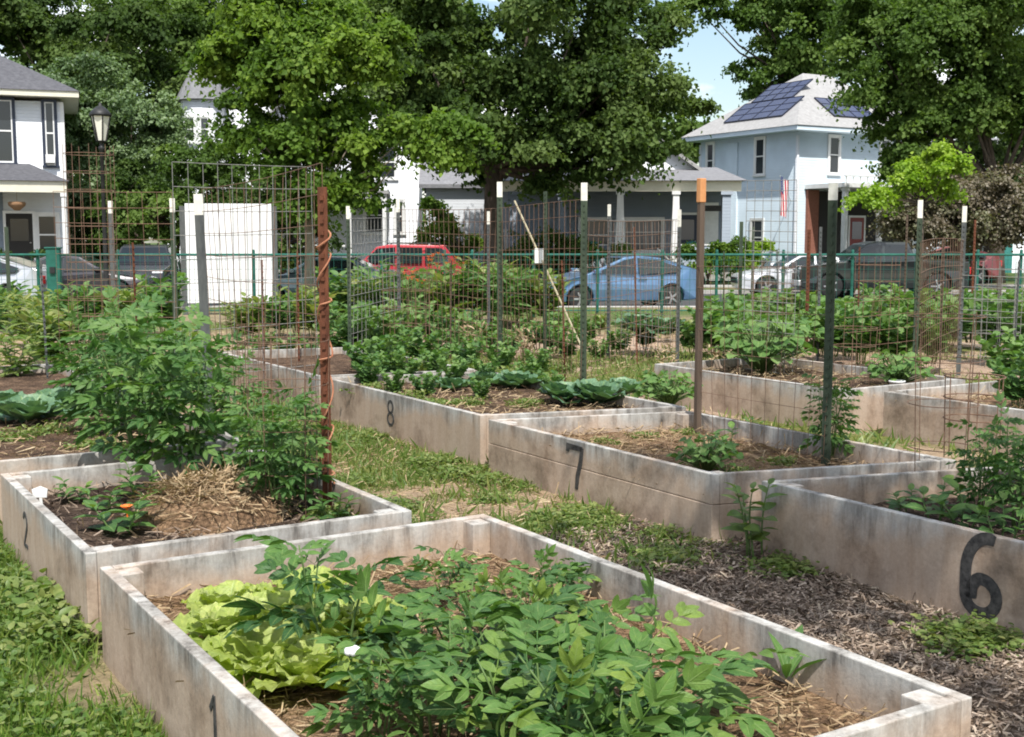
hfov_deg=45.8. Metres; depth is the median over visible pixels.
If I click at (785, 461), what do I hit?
weed plant
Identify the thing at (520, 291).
tall weed
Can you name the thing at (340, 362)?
raised bed
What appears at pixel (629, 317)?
cabbage plant
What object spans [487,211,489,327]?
steel post
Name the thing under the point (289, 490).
tomato plant
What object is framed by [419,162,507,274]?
grey garage
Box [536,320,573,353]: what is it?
bean plant
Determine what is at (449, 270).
wire trellis
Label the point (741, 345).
squash plant
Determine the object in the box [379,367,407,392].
bean plant
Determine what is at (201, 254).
steel post
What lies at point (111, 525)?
pepper plant
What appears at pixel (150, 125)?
feathery tree
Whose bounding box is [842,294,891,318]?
bean plant
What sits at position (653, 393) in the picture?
weed plant
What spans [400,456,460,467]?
weed plant
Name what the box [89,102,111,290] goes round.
street lamp
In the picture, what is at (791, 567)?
weed plant
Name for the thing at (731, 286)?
pavement
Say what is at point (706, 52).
sky
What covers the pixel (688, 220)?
door
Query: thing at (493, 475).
weed plant
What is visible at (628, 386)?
cabbage plant
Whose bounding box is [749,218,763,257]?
window
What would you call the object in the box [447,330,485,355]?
bean plant
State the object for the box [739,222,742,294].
steel post
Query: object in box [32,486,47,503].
plant marker
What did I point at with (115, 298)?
tall weed
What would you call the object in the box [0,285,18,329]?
tall weed
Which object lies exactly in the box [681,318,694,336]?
tall weed
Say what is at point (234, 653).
lettuce head
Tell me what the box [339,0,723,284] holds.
shade tree
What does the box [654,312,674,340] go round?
tall weed
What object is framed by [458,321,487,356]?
dry plant
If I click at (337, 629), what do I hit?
lettuce head
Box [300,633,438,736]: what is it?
potato plant
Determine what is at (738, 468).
weed plant
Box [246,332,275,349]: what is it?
bean plant
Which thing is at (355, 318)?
bean plant
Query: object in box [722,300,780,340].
bean plant
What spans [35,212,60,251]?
window
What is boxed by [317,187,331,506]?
steel post
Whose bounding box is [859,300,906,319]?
bean plant
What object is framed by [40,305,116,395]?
tomato plant
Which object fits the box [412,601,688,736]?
potato plant
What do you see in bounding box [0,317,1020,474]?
straw mulch
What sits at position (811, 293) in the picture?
bean plant
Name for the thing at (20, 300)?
tall weed
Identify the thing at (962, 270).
steel post
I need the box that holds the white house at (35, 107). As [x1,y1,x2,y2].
[0,55,79,260]
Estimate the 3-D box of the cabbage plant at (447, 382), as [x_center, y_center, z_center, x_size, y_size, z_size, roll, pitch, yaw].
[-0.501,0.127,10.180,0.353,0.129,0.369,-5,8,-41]
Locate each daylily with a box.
[386,271,447,317]
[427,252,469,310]
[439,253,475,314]
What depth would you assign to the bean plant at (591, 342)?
14.56 m
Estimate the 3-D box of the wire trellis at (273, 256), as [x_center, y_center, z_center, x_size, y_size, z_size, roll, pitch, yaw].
[-1.488,-0.290,7.052,0.060,1.648,2.644,-3,7,-26]
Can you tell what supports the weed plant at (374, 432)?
on the ground at (84, 691)
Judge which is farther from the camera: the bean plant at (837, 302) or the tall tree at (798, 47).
the tall tree at (798, 47)
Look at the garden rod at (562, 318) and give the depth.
11.59 m
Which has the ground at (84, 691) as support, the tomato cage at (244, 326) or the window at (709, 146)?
the tomato cage at (244, 326)
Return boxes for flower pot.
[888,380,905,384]
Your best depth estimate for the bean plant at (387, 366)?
10.96 m
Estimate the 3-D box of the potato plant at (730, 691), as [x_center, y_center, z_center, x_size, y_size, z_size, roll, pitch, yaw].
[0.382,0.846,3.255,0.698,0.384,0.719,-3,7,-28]
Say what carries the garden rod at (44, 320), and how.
on the ground at (84, 691)
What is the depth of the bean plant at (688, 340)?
15.67 m
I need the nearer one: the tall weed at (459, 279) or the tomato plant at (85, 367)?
the tomato plant at (85, 367)
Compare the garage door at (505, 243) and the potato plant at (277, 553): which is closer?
the potato plant at (277, 553)
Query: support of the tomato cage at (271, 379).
on the raised bed at (38, 533)
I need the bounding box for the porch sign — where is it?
[705,205,720,210]
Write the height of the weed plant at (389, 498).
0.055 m
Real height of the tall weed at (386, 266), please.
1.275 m
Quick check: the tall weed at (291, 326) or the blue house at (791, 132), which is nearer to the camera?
the tall weed at (291, 326)
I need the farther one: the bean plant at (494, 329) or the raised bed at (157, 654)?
the bean plant at (494, 329)
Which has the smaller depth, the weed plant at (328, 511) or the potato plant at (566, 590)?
the potato plant at (566, 590)
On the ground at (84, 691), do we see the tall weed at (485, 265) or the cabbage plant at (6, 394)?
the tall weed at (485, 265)
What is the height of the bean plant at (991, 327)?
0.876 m
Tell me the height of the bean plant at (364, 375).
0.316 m
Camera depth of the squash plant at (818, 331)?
13.90 m
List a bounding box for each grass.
[0,313,1001,692]
[0,530,167,736]
[166,390,759,568]
[223,399,665,565]
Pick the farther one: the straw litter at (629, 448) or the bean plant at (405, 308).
the bean plant at (405, 308)
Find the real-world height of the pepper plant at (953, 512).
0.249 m
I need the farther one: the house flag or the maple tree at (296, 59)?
the house flag
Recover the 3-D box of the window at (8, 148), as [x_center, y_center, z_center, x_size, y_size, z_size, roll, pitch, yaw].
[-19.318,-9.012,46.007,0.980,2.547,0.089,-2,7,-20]
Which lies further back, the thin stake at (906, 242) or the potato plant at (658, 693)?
the thin stake at (906, 242)
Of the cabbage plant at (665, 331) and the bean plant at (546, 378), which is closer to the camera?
the bean plant at (546, 378)
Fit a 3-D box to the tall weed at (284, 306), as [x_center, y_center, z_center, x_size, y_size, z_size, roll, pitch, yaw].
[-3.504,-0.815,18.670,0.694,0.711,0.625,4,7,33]
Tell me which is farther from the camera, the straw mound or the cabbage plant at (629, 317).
the cabbage plant at (629, 317)
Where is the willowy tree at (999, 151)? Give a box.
[948,78,1023,252]
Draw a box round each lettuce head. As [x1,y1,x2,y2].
[172,601,254,646]
[181,580,258,610]
[201,617,323,698]
[212,589,326,635]
[244,633,372,691]
[254,564,351,596]
[284,598,380,644]
[323,594,414,660]
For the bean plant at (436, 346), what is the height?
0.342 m
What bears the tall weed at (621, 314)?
on the ground at (84, 691)
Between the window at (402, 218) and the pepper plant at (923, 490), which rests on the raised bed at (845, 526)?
the pepper plant at (923, 490)
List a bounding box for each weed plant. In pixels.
[0,424,51,441]
[0,568,80,634]
[0,599,102,660]
[26,418,89,434]
[53,431,125,450]
[194,457,249,473]
[277,498,302,514]
[300,502,359,521]
[309,420,344,427]
[318,440,376,451]
[333,471,381,483]
[335,427,390,438]
[337,429,392,442]
[339,381,385,393]
[366,490,424,506]
[389,389,431,399]
[392,500,426,513]
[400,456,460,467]
[403,452,460,468]
[411,463,490,480]
[413,355,454,370]
[418,450,462,463]
[420,397,466,405]
[442,361,486,370]
[451,395,490,407]
[458,469,514,484]
[465,490,525,505]
[492,477,543,491]
[493,365,517,372]
[503,397,544,407]
[508,500,621,529]
[521,512,588,534]
[540,371,553,381]
[545,362,576,374]
[547,499,618,513]
[569,512,643,532]
[588,435,621,444]
[617,543,708,575]
[621,520,698,542]
[622,539,714,558]
[624,431,661,439]
[632,378,690,393]
[669,426,699,435]
[670,533,719,547]
[715,463,759,471]
[721,549,828,579]
[756,454,797,465]
[888,611,1022,665]
[908,609,1023,655]
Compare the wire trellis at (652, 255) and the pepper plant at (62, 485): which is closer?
the pepper plant at (62, 485)
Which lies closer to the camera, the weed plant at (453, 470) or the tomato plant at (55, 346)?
the weed plant at (453, 470)
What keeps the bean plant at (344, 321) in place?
on the ground at (84, 691)
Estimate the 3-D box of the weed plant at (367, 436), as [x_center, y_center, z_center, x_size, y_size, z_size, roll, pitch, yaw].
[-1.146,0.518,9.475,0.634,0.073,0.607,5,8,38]
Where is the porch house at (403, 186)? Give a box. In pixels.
[259,84,422,274]
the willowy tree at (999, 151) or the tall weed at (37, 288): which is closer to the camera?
the tall weed at (37, 288)
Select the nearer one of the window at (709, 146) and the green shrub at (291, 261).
the green shrub at (291, 261)
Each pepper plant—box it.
[51,476,96,502]
[73,484,129,510]
[74,491,159,533]
[109,458,165,501]
[128,489,165,514]
[305,489,358,518]
[706,421,740,446]
[743,416,763,423]
[885,483,918,511]
[904,475,960,520]
[925,477,1005,528]
[968,491,1023,538]
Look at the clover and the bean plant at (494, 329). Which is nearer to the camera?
the clover
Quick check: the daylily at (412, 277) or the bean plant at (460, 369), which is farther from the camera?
the daylily at (412, 277)
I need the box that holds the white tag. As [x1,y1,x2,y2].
[535,250,542,262]
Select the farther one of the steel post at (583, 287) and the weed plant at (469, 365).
the weed plant at (469, 365)
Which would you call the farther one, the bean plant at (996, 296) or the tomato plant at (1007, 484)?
the bean plant at (996, 296)
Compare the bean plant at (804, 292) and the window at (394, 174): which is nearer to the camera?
the bean plant at (804, 292)
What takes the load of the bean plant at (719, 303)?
on the ground at (84, 691)
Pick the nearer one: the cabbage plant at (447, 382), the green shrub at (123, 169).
the cabbage plant at (447, 382)
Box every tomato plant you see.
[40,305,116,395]
[43,285,168,434]
[66,297,212,462]
[103,292,211,418]
[104,323,249,473]
[173,328,243,414]
[178,333,270,436]
[215,392,298,480]
[221,357,338,508]
[251,384,340,490]
[797,373,863,459]
[943,417,1012,513]
[979,390,1023,527]
[993,416,1023,490]
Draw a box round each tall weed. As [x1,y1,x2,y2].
[0,280,39,330]
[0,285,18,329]
[0,287,54,343]
[0,291,57,342]
[0,320,52,376]
[16,301,83,362]
[17,285,67,311]
[29,285,99,346]
[51,281,111,344]
[61,299,127,367]
[83,286,125,338]
[87,305,157,366]
[93,281,151,329]
[120,287,171,326]
[126,321,188,385]
[135,272,188,331]
[166,323,200,374]
[217,301,241,334]
[222,292,268,338]
[249,297,282,334]
[259,292,295,336]
[269,283,317,335]
[285,285,335,339]
[311,266,360,317]
[314,303,344,328]
[331,273,373,312]
[343,255,424,313]
[343,269,389,311]
[374,268,433,315]
[401,270,455,322]
[416,260,485,319]
[420,263,476,311]
[452,257,503,320]
[464,256,536,327]
[466,256,518,321]
[490,267,540,323]
[506,271,555,321]
[522,268,570,317]
[547,309,562,330]
[590,312,606,333]
[612,310,633,330]
[633,308,657,332]
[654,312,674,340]
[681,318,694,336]
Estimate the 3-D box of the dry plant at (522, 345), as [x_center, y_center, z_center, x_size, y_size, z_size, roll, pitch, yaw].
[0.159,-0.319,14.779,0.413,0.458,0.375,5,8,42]
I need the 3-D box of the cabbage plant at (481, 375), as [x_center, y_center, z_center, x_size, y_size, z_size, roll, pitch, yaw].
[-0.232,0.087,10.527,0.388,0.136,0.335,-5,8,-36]
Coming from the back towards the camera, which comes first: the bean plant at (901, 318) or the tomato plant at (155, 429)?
the bean plant at (901, 318)
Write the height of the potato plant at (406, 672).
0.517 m
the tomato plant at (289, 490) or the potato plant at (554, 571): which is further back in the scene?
the tomato plant at (289, 490)
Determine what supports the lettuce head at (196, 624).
on the raised bed at (157, 654)
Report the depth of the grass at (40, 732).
4.10 m
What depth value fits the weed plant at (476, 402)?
9.32 m
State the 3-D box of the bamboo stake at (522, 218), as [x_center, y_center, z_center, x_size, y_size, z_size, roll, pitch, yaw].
[0.433,-1.169,14.788,0.030,1.776,1.256,-5,8,-40]
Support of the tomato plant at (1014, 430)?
on the raised bed at (845, 526)
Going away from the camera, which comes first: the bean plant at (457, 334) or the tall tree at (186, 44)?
the bean plant at (457, 334)
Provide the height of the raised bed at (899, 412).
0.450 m
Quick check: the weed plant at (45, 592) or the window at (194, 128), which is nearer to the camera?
the weed plant at (45, 592)
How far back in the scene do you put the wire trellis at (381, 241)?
14.07 m
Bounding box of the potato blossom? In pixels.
[344,645,359,656]
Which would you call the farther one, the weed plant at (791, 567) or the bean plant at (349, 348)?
the bean plant at (349, 348)
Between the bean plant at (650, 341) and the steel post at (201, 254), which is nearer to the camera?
the steel post at (201, 254)
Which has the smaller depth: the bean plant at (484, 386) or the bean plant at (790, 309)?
the bean plant at (484, 386)
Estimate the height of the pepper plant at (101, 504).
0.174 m
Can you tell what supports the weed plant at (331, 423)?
on the ground at (84, 691)
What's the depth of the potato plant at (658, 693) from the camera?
2.75 m
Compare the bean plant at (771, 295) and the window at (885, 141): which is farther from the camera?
the window at (885, 141)
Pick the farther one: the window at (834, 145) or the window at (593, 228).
the window at (834, 145)
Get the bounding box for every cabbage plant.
[0,389,25,400]
[0,393,67,422]
[35,386,87,410]
[434,377,469,390]
[463,370,502,384]
[486,369,540,388]
[537,380,584,403]
[562,378,629,403]
[603,376,645,394]
[611,312,660,331]
[644,317,688,335]
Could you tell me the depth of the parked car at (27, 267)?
33.77 m
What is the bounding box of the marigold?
[121,504,132,516]
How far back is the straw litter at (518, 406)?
9.30 m
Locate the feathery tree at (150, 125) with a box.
[6,47,220,237]
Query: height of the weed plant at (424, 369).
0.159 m
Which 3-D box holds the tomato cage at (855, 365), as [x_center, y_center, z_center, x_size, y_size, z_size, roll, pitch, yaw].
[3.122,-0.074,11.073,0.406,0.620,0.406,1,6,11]
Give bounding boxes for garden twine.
[316,230,334,483]
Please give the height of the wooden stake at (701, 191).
1.945 m
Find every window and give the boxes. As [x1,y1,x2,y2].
[0,97,17,163]
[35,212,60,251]
[41,99,59,167]
[183,115,197,143]
[198,115,210,143]
[362,196,388,234]
[375,147,398,179]
[393,198,405,234]
[444,224,464,246]
[578,217,611,243]
[624,217,664,252]
[705,141,714,166]
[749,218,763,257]
[752,136,765,176]
[827,134,841,175]
[879,137,891,175]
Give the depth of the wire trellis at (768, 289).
7.60 m
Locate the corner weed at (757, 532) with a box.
[721,478,786,557]
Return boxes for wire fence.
[0,250,1023,317]
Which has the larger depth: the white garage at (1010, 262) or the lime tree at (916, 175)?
the white garage at (1010, 262)
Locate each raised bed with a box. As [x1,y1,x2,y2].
[0,364,106,394]
[0,402,243,524]
[0,450,411,643]
[100,514,971,736]
[218,347,476,412]
[330,372,685,465]
[489,411,955,541]
[654,357,964,432]
[760,467,1023,635]
[883,381,1023,460]
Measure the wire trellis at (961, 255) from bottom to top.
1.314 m
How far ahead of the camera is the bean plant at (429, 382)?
9.79 m
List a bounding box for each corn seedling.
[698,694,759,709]
[738,625,824,677]
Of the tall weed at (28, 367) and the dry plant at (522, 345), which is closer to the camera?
the tall weed at (28, 367)
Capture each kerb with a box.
[179,290,1021,293]
[188,306,704,306]
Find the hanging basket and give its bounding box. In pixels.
[8,192,25,209]
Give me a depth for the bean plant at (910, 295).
17.35 m
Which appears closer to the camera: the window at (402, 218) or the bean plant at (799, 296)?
the bean plant at (799, 296)
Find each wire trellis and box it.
[53,191,177,370]
[172,161,318,396]
[201,163,322,488]
[349,218,398,343]
[398,208,499,362]
[500,199,582,377]
[586,219,678,378]
[609,219,678,352]
[697,266,826,459]
[743,180,796,374]
[842,298,914,385]
[916,238,963,372]
[960,275,1023,358]
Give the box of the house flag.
[780,176,790,217]
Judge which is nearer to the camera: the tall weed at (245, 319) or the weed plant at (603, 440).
the weed plant at (603, 440)
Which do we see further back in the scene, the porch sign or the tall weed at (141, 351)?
the porch sign
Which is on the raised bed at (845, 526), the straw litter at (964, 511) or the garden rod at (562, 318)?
the straw litter at (964, 511)
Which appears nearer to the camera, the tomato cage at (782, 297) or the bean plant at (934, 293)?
the tomato cage at (782, 297)
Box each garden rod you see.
[40,260,48,377]
[132,242,139,389]
[296,251,299,360]
[450,260,451,362]
[561,260,565,381]
[633,227,637,362]
[723,251,724,358]
[776,249,778,354]
[857,247,859,364]
[939,239,943,374]
[1014,260,1020,339]
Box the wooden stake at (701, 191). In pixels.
[694,178,705,434]
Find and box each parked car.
[0,256,46,305]
[34,256,159,302]
[109,245,179,291]
[278,256,404,301]
[363,242,462,286]
[548,256,695,305]
[730,253,862,296]
[915,246,1001,283]
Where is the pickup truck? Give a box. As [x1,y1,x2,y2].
[792,241,970,297]
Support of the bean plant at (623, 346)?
on the ground at (84, 691)
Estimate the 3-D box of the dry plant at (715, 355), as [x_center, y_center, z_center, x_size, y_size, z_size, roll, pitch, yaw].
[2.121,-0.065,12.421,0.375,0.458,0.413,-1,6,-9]
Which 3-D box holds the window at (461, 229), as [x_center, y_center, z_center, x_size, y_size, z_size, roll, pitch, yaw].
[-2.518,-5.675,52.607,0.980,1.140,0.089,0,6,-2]
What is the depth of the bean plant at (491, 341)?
14.31 m
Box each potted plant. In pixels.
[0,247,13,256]
[29,247,45,260]
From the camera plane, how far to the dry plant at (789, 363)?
12.08 m
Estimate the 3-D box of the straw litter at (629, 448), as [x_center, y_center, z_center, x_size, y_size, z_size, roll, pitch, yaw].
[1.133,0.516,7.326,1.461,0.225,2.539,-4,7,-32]
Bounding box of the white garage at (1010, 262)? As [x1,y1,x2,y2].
[969,138,1023,272]
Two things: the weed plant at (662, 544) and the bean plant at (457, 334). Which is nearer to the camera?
the weed plant at (662, 544)
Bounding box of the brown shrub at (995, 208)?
[865,160,1023,288]
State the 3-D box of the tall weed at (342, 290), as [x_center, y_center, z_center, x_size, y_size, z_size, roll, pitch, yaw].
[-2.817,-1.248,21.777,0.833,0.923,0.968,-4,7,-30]
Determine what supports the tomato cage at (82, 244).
on the raised bed at (30, 383)
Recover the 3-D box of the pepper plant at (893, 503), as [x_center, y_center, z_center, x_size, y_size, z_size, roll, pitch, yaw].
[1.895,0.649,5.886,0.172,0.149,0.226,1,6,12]
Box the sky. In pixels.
[0,0,1023,242]
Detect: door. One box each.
[3,211,35,260]
[503,229,507,259]
[681,213,696,243]
[847,215,865,247]
[1004,244,1012,272]
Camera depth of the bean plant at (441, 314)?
16.16 m
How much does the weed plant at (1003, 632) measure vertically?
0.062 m
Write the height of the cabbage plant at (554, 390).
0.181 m
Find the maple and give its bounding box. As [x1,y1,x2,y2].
[815,0,1023,282]
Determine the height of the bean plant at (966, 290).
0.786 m
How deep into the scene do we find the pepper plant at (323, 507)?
5.63 m
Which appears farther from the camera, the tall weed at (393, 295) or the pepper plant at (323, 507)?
the tall weed at (393, 295)
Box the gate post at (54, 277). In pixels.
[44,247,62,297]
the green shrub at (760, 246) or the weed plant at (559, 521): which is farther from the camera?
the green shrub at (760, 246)
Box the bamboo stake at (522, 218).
[514,200,579,344]
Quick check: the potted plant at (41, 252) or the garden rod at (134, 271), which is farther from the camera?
the potted plant at (41, 252)
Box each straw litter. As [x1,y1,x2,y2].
[0,412,188,458]
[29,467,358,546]
[126,540,887,736]
[338,374,638,413]
[542,422,883,494]
[684,360,944,395]
[873,493,1021,538]
[895,383,1023,422]
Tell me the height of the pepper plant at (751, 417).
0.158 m
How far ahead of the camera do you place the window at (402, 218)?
54.48 m
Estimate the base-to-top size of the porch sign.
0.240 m
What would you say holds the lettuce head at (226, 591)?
on the raised bed at (157, 654)
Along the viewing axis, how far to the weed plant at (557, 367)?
11.57 m
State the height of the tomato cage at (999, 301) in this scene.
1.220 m
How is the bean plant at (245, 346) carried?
on the ground at (84, 691)
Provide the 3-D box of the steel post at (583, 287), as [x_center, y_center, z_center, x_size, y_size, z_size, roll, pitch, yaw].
[0.648,-0.646,10.959,0.058,2.042,0.053,1,6,8]
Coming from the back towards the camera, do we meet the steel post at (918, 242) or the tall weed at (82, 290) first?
the tall weed at (82, 290)
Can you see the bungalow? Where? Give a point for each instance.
(669, 202)
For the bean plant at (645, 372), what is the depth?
10.00 m
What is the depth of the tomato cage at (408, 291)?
12.99 m
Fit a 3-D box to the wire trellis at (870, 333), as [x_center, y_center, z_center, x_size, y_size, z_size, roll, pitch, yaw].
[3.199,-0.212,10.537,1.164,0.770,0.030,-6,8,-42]
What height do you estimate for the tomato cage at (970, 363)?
1.070 m
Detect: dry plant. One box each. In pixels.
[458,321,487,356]
[512,324,537,360]
[653,344,680,363]
[705,344,732,359]
[776,354,799,368]
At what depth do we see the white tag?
14.84 m
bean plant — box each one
[235,344,257,350]
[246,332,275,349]
[267,332,300,348]
[296,335,319,348]
[313,316,356,347]
[329,300,368,337]
[335,314,374,344]
[339,310,383,346]
[341,335,389,369]
[346,301,393,324]
[350,354,384,382]
[357,308,403,346]
[364,346,406,372]
[367,316,408,350]
[371,295,423,320]
[373,329,417,365]
[378,300,436,336]
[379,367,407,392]
[389,350,426,373]
[396,323,442,358]
[408,370,443,394]
[409,304,457,348]
[418,345,453,370]
[424,320,466,357]
[430,342,449,353]
[436,354,474,379]
[444,307,480,337]
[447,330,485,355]
[447,337,485,365]
[463,316,496,351]
[468,376,492,398]
[472,356,500,373]
[482,331,516,358]
[482,340,523,370]
[491,323,527,349]
[510,358,544,378]
[519,317,557,349]
[523,346,553,371]
[535,369,564,386]
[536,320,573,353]
[551,326,579,362]
[570,313,603,341]
[587,338,608,361]
[606,326,635,354]
[631,324,656,349]
[638,369,668,393]
[671,317,710,353]
[685,300,748,354]
[685,306,721,344]
[703,293,749,310]
[703,295,749,304]
[715,303,767,324]
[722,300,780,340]
[726,289,761,318]
[745,296,811,316]
[747,286,794,304]
[755,289,814,312]
[759,305,800,355]
[770,303,821,339]
[775,288,815,304]
[798,314,839,356]
[801,289,848,302]
[801,301,859,356]
[811,293,884,356]
[815,297,853,307]
[824,294,864,306]
[834,302,897,363]
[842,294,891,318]
[857,281,906,307]
[857,307,920,361]
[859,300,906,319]
[877,313,931,362]
[880,283,933,308]
[886,300,925,343]
[888,283,957,329]
[901,304,967,363]
[920,293,987,350]
[931,290,977,312]
[950,302,973,342]
[957,288,1023,334]
[963,287,1023,352]
[964,286,1006,336]
[974,326,1023,375]
[978,286,1023,297]
[984,349,1023,408]
[991,300,1023,343]
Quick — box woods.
[73,135,993,244]
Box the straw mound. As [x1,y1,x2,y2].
[77,454,306,540]
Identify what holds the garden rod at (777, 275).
on the ground at (84, 691)
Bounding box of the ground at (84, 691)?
[0,243,1023,736]
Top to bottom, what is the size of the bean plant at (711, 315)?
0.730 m
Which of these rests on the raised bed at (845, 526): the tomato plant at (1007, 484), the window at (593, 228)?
the tomato plant at (1007, 484)
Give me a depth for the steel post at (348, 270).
13.26 m
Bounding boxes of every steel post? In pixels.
[4,227,12,335]
[108,201,115,297]
[169,198,177,323]
[193,194,212,412]
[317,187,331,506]
[346,206,351,344]
[396,199,400,324]
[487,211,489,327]
[497,182,502,359]
[543,191,546,359]
[580,183,587,380]
[606,204,610,358]
[675,210,680,361]
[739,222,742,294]
[751,227,754,291]
[804,229,810,351]
[816,227,821,361]
[821,183,837,465]
[912,200,922,370]
[956,206,966,374]
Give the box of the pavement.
[704,285,1023,286]
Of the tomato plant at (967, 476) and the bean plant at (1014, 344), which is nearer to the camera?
the tomato plant at (967, 476)
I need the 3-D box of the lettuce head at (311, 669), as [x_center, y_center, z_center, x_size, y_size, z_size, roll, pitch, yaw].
[-0.621,0.889,3.633,0.424,0.160,0.425,4,8,35]
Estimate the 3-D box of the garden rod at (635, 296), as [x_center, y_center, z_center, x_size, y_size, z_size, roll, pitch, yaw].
[1.513,-0.884,14.840,0.019,1.686,0.024,0,4,20]
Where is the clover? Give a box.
[0,530,160,736]
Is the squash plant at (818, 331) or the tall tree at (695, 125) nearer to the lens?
the squash plant at (818, 331)
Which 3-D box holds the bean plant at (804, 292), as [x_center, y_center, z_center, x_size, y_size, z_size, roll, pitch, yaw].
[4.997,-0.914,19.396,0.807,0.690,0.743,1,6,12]
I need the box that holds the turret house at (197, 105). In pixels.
[165,65,270,261]
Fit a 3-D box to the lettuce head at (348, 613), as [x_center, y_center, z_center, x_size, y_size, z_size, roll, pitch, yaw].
[-0.478,0.843,4.031,0.446,0.168,0.445,5,8,42]
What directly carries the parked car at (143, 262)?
on the street
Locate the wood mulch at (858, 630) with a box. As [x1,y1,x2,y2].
[536,517,1023,736]
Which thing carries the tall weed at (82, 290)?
on the ground at (84, 691)
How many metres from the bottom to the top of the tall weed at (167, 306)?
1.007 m
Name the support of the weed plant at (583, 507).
on the ground at (84, 691)
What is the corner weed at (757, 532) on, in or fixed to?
on the ground at (84, 691)
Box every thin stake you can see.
[903,215,907,301]
[969,220,975,337]
[994,275,1001,347]
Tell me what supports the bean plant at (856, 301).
on the ground at (84, 691)
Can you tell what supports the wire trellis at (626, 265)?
attached to the steel post at (678, 274)
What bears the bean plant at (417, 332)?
in the raised bed at (340, 362)
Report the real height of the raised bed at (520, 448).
0.450 m
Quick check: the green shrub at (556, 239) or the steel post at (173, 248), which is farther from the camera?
the green shrub at (556, 239)
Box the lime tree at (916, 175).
[837,138,987,287]
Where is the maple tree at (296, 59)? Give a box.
[173,0,510,304]
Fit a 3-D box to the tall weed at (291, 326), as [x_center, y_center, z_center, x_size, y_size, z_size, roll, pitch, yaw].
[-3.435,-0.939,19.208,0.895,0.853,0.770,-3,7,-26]
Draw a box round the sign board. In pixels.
[179,203,278,314]
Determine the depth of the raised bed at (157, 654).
3.85 m
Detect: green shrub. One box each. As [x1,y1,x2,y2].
[69,158,168,264]
[80,133,267,271]
[203,165,357,274]
[409,194,482,267]
[504,225,633,277]
[670,235,759,284]
[733,237,779,265]
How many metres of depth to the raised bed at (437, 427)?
9.16 m
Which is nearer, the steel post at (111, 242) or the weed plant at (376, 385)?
the weed plant at (376, 385)
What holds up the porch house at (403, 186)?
on the ground at (84, 691)
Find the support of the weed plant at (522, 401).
on the raised bed at (437, 427)
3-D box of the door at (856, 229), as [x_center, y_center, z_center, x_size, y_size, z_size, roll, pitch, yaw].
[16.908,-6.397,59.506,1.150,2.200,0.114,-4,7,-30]
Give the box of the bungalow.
[502,139,746,280]
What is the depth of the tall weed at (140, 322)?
12.21 m
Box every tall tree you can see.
[0,0,205,242]
[65,0,235,90]
[338,0,500,107]
[642,70,709,163]
[656,0,950,106]
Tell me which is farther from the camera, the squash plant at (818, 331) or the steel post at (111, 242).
the steel post at (111, 242)
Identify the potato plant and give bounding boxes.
[221,534,433,663]
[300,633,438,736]
[308,563,548,736]
[373,563,510,662]
[393,583,602,715]
[403,545,490,598]
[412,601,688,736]
[460,564,583,618]
[472,616,743,736]
[484,567,659,674]
[486,564,725,736]
[491,601,810,736]
[508,543,601,602]
[519,668,747,736]
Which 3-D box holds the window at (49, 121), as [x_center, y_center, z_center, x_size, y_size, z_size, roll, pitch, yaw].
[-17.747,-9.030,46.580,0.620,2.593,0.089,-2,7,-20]
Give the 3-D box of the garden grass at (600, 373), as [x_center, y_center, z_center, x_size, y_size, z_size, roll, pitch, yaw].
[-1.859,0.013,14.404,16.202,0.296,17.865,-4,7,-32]
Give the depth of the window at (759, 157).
59.47 m
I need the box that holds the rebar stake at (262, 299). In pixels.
[260,260,265,396]
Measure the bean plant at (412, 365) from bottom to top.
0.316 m
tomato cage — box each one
[62,143,121,383]
[237,322,279,402]
[244,334,328,515]
[382,270,430,344]
[751,260,794,343]
[833,326,877,379]
[853,257,900,363]
[907,310,986,470]
[943,372,1005,456]
[974,261,1023,365]
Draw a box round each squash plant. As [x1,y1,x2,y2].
[634,369,702,404]
[666,434,743,470]
[704,307,778,340]
[708,316,817,373]
[756,312,824,349]
[860,349,935,383]
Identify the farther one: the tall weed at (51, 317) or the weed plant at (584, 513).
the tall weed at (51, 317)
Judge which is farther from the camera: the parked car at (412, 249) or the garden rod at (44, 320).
the parked car at (412, 249)
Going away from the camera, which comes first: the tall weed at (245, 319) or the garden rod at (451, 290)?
the garden rod at (451, 290)
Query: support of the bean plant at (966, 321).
on the ground at (84, 691)
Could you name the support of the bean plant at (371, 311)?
on the ground at (84, 691)
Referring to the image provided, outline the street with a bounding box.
[21,294,957,305]
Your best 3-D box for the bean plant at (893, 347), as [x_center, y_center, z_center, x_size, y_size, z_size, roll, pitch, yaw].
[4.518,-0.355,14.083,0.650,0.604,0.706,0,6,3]
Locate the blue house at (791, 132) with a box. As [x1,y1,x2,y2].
[681,73,946,265]
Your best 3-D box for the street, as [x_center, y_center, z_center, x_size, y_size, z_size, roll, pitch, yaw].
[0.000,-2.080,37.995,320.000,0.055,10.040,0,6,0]
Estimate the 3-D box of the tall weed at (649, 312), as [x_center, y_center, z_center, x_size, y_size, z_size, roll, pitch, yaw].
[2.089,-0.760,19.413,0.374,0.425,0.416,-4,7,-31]
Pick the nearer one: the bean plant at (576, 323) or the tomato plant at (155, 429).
the tomato plant at (155, 429)

